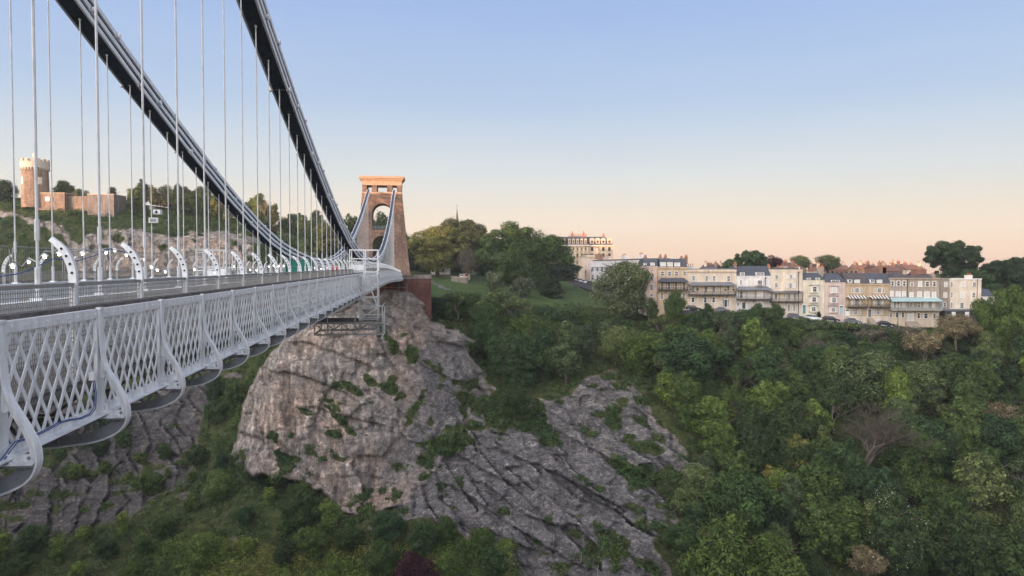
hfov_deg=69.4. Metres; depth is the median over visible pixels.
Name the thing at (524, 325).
tree
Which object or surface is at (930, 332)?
tree
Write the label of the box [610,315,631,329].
tree
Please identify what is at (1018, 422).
tree
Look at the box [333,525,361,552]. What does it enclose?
tree
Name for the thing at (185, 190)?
tree
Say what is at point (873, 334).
tree
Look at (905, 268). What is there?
distant house
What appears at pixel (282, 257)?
tree
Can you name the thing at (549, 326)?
tree
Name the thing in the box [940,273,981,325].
terraced house
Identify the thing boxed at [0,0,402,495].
suspension bridge
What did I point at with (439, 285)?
path
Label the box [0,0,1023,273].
sky
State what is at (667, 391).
tree
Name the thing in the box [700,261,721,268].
distant house
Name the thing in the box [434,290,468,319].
tree
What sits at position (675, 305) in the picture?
tree
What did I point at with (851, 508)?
tree
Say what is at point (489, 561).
tree
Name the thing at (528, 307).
tree
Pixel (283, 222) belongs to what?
tree
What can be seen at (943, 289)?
terraced house
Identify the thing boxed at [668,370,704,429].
tree
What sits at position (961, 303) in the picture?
window
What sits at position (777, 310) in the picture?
tree
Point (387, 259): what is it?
tree
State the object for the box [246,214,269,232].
tree
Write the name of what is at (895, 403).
tree
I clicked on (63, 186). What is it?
tree
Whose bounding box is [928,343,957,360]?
tree
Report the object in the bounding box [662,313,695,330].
tree
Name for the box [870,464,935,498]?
tree
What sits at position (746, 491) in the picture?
tree
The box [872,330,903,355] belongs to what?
tree
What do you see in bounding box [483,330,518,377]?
tree
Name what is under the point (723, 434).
tree
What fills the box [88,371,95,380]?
junction box
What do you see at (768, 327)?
tree
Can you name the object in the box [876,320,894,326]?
parked car
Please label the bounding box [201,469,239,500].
tree
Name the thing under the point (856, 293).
terraced house
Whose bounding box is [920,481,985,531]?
tree
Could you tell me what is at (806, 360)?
tree
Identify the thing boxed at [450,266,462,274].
tree
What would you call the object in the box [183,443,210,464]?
tree
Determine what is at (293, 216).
tree
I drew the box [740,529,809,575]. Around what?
tree
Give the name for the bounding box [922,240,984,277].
tree
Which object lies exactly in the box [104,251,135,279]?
fence panel
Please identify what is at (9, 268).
fence panel
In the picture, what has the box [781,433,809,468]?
tree
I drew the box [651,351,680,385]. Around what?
tree
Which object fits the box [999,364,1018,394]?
tree
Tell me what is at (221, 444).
tree
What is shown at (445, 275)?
stone wall
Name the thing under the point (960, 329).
tree
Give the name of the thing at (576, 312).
tree
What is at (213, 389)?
tree
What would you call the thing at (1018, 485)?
tree
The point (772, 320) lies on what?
tree
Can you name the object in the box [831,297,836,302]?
window
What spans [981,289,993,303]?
terraced house
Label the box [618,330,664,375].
tree
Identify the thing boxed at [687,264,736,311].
terraced house
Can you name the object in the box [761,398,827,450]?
tree
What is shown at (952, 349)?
tree
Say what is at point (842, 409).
tree
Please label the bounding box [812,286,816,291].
window
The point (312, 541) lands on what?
tree
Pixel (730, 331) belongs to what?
tree
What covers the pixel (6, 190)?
tree
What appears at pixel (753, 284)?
terraced house
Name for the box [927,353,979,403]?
tree
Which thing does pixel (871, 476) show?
tree
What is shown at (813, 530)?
tree
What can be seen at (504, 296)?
tree
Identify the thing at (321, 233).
tree
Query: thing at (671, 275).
terraced house
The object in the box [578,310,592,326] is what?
tree
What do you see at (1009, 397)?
tree
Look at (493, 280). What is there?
tree
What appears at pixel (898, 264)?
distant house
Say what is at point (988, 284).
tree
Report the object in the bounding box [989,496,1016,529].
tree
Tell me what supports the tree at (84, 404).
on the hills
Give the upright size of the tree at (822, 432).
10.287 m
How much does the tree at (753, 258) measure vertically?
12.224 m
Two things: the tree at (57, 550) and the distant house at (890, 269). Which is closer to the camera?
the tree at (57, 550)
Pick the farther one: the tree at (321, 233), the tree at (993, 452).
the tree at (321, 233)
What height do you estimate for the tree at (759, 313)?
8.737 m
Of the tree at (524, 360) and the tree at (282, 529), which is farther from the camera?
the tree at (524, 360)
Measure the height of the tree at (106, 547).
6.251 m
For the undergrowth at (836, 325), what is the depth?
194.09 m
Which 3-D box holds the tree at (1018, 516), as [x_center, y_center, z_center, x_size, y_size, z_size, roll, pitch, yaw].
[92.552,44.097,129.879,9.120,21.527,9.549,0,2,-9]
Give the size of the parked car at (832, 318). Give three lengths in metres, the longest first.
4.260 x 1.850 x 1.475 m
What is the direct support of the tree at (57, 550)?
on the hills
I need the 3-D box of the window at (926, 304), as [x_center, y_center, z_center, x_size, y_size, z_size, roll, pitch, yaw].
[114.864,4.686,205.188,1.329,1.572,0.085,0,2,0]
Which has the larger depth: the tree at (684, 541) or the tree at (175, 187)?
the tree at (175, 187)
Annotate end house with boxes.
[579,246,597,279]
[585,253,604,280]
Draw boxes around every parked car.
[686,305,700,310]
[715,307,730,311]
[786,313,803,317]
[804,314,821,319]
[822,316,839,321]
[843,318,861,323]
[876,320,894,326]
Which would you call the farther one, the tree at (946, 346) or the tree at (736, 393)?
the tree at (946, 346)
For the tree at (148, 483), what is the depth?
181.11 m
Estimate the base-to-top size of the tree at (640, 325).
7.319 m
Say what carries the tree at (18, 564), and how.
on the hills
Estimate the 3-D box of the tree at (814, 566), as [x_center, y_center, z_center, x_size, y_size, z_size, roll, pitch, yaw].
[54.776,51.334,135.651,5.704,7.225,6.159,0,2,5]
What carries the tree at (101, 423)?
on the hills
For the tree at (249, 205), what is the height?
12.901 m
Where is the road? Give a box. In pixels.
[569,280,926,331]
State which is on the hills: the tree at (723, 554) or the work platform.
the tree at (723, 554)
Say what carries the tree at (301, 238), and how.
on the hills
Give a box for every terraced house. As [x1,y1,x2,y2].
[638,255,657,314]
[657,254,688,316]
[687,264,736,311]
[729,262,772,311]
[768,265,803,317]
[802,265,824,319]
[823,273,844,321]
[837,267,868,323]
[865,265,890,325]
[882,265,943,328]
[939,278,949,321]
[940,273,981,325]
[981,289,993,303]
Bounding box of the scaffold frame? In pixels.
[195,249,235,284]
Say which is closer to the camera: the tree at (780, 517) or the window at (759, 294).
the tree at (780, 517)
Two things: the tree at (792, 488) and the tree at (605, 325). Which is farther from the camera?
the tree at (605, 325)
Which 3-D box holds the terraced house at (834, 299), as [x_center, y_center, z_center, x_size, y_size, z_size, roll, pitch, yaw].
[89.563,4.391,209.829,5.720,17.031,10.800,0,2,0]
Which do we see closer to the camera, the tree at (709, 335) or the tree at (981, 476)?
the tree at (981, 476)
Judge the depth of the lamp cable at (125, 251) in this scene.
21.23 m
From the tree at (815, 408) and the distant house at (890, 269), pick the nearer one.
the tree at (815, 408)
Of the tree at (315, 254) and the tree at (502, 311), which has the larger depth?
the tree at (315, 254)
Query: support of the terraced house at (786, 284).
on the hills
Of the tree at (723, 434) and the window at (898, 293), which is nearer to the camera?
the tree at (723, 434)
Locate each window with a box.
[757,292,761,298]
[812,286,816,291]
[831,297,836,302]
[832,287,836,292]
[895,291,900,296]
[924,291,929,297]
[924,302,928,307]
[925,281,929,286]
[959,302,964,308]
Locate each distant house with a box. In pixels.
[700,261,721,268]
[782,260,806,272]
[807,261,824,272]
[812,264,835,272]
[835,261,847,272]
[848,260,872,272]
[869,260,902,273]
[888,260,905,267]
[900,261,923,274]
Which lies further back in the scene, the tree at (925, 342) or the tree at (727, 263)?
the tree at (727, 263)
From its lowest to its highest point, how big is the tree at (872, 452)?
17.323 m
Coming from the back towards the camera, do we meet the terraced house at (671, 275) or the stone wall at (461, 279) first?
the stone wall at (461, 279)
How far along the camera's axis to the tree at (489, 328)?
190.95 m
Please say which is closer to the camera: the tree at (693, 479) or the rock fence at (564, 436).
the tree at (693, 479)
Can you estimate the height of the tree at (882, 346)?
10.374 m
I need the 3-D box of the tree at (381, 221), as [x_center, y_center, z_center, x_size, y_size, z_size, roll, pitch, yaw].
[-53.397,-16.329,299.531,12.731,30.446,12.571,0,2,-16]
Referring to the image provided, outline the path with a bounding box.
[431,281,450,289]
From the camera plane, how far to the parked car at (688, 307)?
204.68 m
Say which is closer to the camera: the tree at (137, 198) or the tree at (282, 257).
the tree at (282, 257)
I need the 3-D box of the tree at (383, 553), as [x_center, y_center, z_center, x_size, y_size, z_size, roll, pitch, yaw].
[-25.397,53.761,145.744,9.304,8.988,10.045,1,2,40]
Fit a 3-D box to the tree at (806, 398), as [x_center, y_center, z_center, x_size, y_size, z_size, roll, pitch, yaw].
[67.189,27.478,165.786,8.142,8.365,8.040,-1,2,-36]
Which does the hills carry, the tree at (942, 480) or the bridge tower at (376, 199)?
the tree at (942, 480)
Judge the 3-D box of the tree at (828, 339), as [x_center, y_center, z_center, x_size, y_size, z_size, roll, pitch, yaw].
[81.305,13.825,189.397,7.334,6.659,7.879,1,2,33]
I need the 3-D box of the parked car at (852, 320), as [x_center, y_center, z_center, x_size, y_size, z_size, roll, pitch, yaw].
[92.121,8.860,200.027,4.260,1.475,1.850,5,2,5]
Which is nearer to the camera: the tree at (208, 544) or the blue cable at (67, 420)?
the blue cable at (67, 420)
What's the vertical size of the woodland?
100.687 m
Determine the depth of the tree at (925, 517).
133.08 m
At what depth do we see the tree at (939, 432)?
146.70 m
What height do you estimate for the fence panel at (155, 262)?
2.271 m
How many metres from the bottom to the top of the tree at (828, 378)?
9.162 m
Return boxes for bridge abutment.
[365,274,431,321]
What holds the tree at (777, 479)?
on the hills
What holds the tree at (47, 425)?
on the hills
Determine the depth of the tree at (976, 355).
169.37 m
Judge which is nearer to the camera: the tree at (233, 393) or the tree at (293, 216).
the tree at (233, 393)
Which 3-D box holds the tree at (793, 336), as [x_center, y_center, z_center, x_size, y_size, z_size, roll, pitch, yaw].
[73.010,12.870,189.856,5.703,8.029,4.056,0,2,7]
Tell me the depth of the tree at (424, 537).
145.12 m
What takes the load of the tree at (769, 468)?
on the hills
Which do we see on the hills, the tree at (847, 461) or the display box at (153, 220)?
the tree at (847, 461)
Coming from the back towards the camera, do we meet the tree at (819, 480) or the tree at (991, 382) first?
the tree at (991, 382)
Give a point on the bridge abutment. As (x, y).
(418, 287)
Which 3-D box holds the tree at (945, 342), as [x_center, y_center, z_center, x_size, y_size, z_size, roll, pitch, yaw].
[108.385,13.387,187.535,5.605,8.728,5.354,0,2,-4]
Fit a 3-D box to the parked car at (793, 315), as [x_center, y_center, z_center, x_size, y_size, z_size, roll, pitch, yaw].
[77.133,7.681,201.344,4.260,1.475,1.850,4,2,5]
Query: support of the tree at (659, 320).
on the hills
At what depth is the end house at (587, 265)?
314.19 m
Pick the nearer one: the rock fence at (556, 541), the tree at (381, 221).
the rock fence at (556, 541)
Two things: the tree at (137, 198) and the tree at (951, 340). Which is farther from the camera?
the tree at (137, 198)
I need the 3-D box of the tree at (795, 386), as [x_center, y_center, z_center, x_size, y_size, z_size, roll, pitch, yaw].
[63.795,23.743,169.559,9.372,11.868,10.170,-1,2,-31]
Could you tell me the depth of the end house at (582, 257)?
332.15 m
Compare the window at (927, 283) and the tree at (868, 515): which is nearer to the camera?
the tree at (868, 515)
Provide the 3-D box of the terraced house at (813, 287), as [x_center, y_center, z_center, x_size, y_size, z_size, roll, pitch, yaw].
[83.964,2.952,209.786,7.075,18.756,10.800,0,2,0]
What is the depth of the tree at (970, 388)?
157.98 m
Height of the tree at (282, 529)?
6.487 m
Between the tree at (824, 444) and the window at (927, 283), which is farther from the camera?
the window at (927, 283)
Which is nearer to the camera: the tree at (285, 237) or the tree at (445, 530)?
the tree at (445, 530)
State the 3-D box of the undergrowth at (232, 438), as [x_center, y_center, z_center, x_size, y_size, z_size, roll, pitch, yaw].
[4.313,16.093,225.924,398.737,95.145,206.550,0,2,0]
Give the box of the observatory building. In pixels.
[38,193,125,216]
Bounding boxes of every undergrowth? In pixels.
[0,198,1023,575]
[124,530,524,575]
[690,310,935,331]
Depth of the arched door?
205.19 m
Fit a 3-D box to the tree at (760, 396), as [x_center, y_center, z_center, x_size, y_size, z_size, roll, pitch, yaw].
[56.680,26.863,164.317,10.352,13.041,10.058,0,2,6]
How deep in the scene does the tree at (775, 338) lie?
184.93 m
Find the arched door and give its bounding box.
[907,311,913,320]
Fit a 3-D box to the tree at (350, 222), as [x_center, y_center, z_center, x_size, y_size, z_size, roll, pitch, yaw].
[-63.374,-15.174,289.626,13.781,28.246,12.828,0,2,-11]
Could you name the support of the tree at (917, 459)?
on the hills
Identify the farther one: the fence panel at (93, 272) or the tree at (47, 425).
the tree at (47, 425)
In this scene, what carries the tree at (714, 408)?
on the hills
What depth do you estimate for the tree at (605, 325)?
193.97 m
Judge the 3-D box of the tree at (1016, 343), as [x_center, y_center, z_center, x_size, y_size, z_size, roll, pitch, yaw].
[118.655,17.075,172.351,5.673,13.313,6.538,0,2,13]
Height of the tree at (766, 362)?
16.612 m
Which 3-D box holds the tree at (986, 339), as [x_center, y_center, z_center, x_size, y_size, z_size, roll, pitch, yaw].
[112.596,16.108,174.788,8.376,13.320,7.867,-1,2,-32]
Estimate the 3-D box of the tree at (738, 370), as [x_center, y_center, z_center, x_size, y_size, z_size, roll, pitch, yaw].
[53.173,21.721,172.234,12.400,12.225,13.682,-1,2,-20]
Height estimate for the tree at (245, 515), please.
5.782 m
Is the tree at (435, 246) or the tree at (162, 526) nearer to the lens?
the tree at (162, 526)
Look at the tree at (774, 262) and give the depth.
317.73 m
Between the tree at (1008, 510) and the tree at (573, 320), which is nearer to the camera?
the tree at (1008, 510)
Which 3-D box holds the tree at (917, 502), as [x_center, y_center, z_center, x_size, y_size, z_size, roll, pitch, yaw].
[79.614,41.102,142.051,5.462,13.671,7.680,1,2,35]
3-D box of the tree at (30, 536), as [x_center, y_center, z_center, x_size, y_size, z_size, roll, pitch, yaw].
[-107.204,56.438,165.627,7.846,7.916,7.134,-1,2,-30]
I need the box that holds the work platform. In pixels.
[371,287,407,292]
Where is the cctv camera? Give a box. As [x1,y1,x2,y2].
[149,206,161,214]
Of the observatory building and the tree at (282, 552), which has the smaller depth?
the tree at (282, 552)
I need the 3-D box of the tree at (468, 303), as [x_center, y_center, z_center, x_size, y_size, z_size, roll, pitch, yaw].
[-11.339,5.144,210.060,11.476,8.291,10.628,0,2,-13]
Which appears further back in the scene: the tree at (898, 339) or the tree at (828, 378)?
the tree at (898, 339)
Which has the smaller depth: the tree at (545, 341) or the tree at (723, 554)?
the tree at (723, 554)
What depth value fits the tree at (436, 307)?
202.61 m
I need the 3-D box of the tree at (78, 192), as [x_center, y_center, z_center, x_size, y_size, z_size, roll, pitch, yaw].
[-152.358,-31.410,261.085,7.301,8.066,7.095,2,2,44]
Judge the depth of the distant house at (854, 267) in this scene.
328.21 m
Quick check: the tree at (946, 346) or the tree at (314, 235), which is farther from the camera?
the tree at (314, 235)
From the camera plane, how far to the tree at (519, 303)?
204.17 m
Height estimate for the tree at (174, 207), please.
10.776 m
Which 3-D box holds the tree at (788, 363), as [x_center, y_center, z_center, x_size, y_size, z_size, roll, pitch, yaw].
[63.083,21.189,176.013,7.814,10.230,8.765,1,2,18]
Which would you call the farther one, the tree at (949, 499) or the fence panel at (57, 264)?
the tree at (949, 499)
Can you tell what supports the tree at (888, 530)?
on the hills
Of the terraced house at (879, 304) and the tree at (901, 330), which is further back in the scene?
the terraced house at (879, 304)
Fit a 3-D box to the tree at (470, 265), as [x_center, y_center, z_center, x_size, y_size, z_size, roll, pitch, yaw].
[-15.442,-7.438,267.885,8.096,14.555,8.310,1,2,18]
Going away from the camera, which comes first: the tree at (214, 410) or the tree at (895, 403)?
the tree at (895, 403)
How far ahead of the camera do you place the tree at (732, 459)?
149.24 m
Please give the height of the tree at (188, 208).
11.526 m
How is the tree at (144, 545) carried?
on the hills
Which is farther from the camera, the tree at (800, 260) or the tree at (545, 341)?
the tree at (800, 260)
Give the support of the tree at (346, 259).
on the hills
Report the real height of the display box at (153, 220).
0.240 m
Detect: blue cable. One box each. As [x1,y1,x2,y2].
[0,249,127,276]
[0,380,96,460]
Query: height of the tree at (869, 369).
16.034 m
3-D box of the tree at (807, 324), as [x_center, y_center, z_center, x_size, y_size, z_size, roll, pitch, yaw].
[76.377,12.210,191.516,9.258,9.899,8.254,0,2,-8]
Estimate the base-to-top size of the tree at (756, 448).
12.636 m
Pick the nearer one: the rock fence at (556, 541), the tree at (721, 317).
the rock fence at (556, 541)
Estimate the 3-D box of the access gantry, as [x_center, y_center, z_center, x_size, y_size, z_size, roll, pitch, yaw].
[-11.675,0.394,53.902,4.920,6.350,3.910,0,2,-7]
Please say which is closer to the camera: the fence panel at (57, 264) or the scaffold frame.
the fence panel at (57, 264)
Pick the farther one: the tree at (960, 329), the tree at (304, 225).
the tree at (304, 225)
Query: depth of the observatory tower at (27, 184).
250.39 m
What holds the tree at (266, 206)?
on the hills
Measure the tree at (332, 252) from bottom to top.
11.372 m
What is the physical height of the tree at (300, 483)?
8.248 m
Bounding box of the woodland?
[0,185,1023,575]
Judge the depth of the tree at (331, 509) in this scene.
153.54 m
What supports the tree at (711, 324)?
on the hills
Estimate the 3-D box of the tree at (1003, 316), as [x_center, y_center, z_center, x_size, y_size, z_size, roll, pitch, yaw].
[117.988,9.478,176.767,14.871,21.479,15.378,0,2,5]
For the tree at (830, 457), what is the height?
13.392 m
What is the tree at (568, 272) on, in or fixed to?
on the hills
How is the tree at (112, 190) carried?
on the hills
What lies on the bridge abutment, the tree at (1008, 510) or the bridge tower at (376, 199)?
the bridge tower at (376, 199)
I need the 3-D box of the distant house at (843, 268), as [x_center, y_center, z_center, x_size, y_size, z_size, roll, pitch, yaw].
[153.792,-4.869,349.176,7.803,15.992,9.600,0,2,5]
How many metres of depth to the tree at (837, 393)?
162.89 m
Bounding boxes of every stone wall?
[428,274,451,277]
[451,277,467,283]
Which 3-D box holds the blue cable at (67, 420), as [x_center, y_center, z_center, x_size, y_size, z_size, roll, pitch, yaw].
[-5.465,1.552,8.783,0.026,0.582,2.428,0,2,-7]
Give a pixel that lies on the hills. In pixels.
(526, 476)
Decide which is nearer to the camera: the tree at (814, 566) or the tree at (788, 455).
the tree at (814, 566)
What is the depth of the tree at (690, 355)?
169.41 m
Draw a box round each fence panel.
[0,245,10,283]
[12,246,63,282]
[64,249,103,280]
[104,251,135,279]
[137,252,162,276]
[163,253,182,276]
[184,254,202,275]
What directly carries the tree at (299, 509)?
on the hills
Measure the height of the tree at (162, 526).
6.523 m
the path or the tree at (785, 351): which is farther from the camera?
the path
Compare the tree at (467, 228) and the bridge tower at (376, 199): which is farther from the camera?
the tree at (467, 228)
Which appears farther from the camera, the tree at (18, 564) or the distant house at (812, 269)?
the distant house at (812, 269)
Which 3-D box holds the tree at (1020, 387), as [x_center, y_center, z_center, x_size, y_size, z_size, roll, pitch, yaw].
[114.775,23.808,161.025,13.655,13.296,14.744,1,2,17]
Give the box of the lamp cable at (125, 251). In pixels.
[12,246,321,270]
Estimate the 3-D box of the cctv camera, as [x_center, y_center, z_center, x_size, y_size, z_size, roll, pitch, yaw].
[-17.257,-3.756,35.758,0.520,0.380,0.460,0,2,-7]
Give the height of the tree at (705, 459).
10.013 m
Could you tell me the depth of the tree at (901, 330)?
188.57 m
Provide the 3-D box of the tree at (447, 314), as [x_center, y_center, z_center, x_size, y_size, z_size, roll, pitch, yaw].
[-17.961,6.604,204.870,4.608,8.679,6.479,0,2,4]
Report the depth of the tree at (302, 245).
235.56 m
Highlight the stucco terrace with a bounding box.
[590,253,669,284]
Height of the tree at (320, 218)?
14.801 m
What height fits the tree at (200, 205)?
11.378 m
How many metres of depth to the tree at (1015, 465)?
144.58 m
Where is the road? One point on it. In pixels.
(585, 286)
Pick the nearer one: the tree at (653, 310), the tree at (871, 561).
the tree at (871, 561)
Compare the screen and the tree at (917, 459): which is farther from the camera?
the tree at (917, 459)
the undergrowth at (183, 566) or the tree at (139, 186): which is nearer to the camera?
the undergrowth at (183, 566)
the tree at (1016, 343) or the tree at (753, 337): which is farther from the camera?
the tree at (753, 337)
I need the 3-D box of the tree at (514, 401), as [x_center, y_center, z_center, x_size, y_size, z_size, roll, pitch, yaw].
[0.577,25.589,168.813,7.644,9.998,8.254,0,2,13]
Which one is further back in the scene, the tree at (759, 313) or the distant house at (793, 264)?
the distant house at (793, 264)
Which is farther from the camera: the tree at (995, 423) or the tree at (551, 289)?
the tree at (551, 289)
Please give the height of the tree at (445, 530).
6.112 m
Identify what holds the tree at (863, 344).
on the hills
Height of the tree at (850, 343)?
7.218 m
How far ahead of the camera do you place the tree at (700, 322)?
188.25 m
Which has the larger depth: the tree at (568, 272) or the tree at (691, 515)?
the tree at (568, 272)
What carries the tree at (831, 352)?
on the hills
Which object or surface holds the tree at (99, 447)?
on the hills
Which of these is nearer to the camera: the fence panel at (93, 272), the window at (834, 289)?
the fence panel at (93, 272)
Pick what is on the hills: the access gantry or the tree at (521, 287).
the tree at (521, 287)
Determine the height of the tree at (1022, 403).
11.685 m
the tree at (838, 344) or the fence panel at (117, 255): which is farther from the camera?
the tree at (838, 344)
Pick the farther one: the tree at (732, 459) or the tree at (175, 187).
the tree at (175, 187)
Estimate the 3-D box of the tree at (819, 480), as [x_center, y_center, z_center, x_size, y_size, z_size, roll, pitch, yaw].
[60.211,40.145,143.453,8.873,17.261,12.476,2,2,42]
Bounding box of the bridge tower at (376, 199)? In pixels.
[355,176,410,275]
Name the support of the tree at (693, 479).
on the hills
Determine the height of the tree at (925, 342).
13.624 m
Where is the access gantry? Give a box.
[314,249,384,339]
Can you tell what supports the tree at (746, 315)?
on the hills
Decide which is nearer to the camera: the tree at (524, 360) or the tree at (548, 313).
the tree at (524, 360)
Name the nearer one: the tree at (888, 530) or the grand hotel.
the tree at (888, 530)
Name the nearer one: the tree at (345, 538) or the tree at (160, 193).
the tree at (345, 538)
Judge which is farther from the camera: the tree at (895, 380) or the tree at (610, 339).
the tree at (610, 339)
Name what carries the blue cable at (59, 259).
hanging from the suspension bridge
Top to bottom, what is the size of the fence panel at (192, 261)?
2.271 m
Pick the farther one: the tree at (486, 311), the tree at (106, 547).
the tree at (486, 311)
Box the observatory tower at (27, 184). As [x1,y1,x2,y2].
[20,153,49,207]
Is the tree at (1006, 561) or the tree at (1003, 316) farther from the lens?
the tree at (1003, 316)
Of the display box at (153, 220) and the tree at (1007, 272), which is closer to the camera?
the display box at (153, 220)
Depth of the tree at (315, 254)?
232.53 m
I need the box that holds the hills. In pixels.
[0,198,1023,575]
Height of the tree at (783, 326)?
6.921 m
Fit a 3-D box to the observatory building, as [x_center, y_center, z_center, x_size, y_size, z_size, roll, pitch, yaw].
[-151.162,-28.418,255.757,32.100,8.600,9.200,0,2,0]
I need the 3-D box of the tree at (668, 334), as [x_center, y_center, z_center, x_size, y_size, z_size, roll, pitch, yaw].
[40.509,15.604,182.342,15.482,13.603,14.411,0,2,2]
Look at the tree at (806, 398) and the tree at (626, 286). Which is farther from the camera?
the tree at (626, 286)
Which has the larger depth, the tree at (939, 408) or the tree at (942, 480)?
the tree at (939, 408)
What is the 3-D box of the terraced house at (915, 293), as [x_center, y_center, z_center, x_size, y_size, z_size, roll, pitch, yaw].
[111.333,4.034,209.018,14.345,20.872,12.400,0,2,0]
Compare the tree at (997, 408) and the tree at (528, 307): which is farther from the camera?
the tree at (528, 307)
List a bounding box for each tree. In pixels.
[0,179,19,201]
[3,551,36,575]
[13,522,51,553]
[31,417,54,431]
[47,533,66,562]
[50,180,74,193]
[72,188,89,195]
[77,399,86,412]
[86,438,110,456]
[91,420,111,430]
[93,535,120,559]
[107,187,119,193]
[124,188,146,210]
[128,469,166,495]
[133,535,154,558]
[135,179,148,202]
[146,514,176,539]
[156,184,172,206]
[169,190,187,211]
[173,183,182,191]
[181,186,190,194]
[181,190,195,215]
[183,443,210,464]
[186,531,233,568]
[190,193,214,216]
[201,186,216,200]
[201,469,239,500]
[202,400,229,425]
[204,374,223,400]
[213,436,232,455]
[213,452,229,474]
[221,380,248,409]
[236,506,255,527]
[245,198,268,217]
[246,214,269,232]
[251,193,272,220]
[256,198,275,219]
[272,233,296,252]
[272,536,296,569]
[273,218,290,233]
[274,515,293,537]
[275,484,321,528]
[278,246,303,265]
[283,223,298,236]
[287,213,301,221]
[288,236,314,250]
[293,523,331,560]
[294,238,313,253]
[294,471,316,495]
[296,214,312,237]
[297,232,318,248]
[309,210,325,224]
[312,250,324,267]
[313,222,337,258]
[317,497,342,530]
[324,245,340,268]
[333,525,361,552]
[340,254,353,267]
[343,213,357,243]
[359,538,405,575]
[368,510,407,541]
[374,210,391,266]
[381,232,412,265]
[393,549,439,575]
[405,522,437,557]
[407,225,471,276]
[410,258,435,272]
[431,297,447,321]
[433,515,459,540]
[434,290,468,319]
[434,556,458,575]
[441,216,492,272]
[442,297,454,321]
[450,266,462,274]
[455,292,485,317]
[457,247,479,280]
[465,526,495,556]
[466,303,501,334]
[467,298,513,327]
[468,319,504,355]
[473,220,576,288]
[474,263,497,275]
[476,546,508,575]
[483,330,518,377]
[484,271,504,291]
[484,290,518,304]
[494,333,545,385]
[499,297,529,314]
[500,379,531,420]
[504,314,537,340]
[509,277,536,297]
[519,301,539,313]
[530,305,575,326]
[530,318,560,343]
[531,328,558,380]
[536,277,565,298]
[544,319,583,384]
[546,263,581,280]
[561,309,586,324]
[564,315,579,326]
[575,322,596,365]
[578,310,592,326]
[589,258,657,319]
[590,317,602,337]
[596,319,611,345]
[598,323,639,364]
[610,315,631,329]
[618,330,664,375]
[630,320,655,334]
[645,298,659,318]
[647,314,671,330]
[649,324,701,367]
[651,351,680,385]
[655,368,691,407]
[656,332,734,389]
[660,520,706,565]
[662,289,686,323]
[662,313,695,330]
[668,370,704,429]
[670,460,721,522]
[675,510,758,575]
[680,313,709,331]
[681,393,739,435]
[682,498,713,528]
[696,328,727,379]
[697,411,739,467]
[698,450,715,474]
[700,467,791,539]
[701,302,713,318]
[701,379,725,400]
[703,318,716,331]
[706,310,743,333]
[713,449,757,480]
[717,322,740,367]
[717,355,757,387]
[718,378,749,411]
[721,258,740,268]
[728,398,774,439]
[729,308,762,330]
[731,419,780,474]
[734,250,769,265]
[736,318,771,359]
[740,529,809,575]
[743,379,791,429]
[745,343,790,393]
[749,302,766,317]
[749,305,775,321]
[754,338,797,364]
[754,499,791,537]
[760,321,775,333]
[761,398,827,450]
[763,464,781,490]
[765,255,782,266]
[765,312,782,335]
[766,335,784,347]
[766,465,808,509]
[767,302,785,317]
[768,522,793,560]
[770,435,814,475]
[772,317,792,338]
[775,472,807,541]
[779,367,814,398]
[781,358,793,367]
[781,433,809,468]
[786,323,806,348]
[788,345,827,376]
[789,255,813,268]
[789,316,826,335]
[791,492,849,558]
[797,398,835,440]
[798,453,846,511]
[799,393,831,411]
[800,372,839,396]
[800,549,827,575]
[801,329,826,347]
[801,337,824,349]
[803,373,870,432]
[803,437,847,464]
[811,424,832,447]
[812,449,837,480]
[813,254,841,272]
[815,339,857,364]
[816,344,851,379]
[821,494,874,564]
[822,329,842,342]
[825,330,855,345]
[828,349,916,411]
[828,401,854,414]
[828,439,866,499]
[836,402,939,469]
[846,334,860,356]
[846,544,889,575]
[847,465,906,511]
[852,327,888,344]
[852,483,935,575]
[855,336,873,358]
[855,498,900,551]
[861,496,928,575]
[867,340,905,366]
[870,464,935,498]
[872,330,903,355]
[876,424,949,502]
[877,413,949,461]
[879,397,919,423]
[880,365,913,415]
[889,332,914,357]
[895,327,923,337]
[899,327,947,360]
[900,358,952,413]
[910,505,941,575]
[911,468,939,514]
[920,329,934,355]
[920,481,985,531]
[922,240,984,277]
[923,419,960,478]
[923,511,1002,575]
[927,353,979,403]
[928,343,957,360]
[931,322,958,349]
[932,312,983,351]
[934,326,950,344]
[934,395,995,436]
[934,476,948,485]
[935,403,951,416]
[943,347,967,366]
[946,422,984,478]
[946,519,1023,575]
[949,375,988,405]
[951,451,1019,530]
[952,268,1004,292]
[957,334,979,356]
[958,351,1004,402]
[962,412,1022,465]
[967,350,1001,376]
[969,283,1023,367]
[969,329,1008,366]
[972,444,1004,472]
[978,257,1023,291]
[984,400,1023,421]
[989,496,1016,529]
[991,391,1023,412]
[993,478,1023,507]
[995,417,1023,477]
[998,492,1023,542]
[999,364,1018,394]
[1002,453,1023,487]
[1008,390,1023,417]
[1008,491,1023,550]
[1009,334,1023,379]
[1013,375,1023,398]
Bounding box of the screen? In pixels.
[284,258,313,273]
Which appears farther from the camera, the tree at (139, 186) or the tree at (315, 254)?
the tree at (139, 186)
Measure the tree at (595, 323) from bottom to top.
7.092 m
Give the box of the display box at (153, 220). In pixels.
[149,218,158,222]
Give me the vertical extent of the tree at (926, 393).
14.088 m
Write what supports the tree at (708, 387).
on the hills
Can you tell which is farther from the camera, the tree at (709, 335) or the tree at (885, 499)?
the tree at (709, 335)
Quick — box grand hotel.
[556,231,613,277]
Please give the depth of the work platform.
164.37 m
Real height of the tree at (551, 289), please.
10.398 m

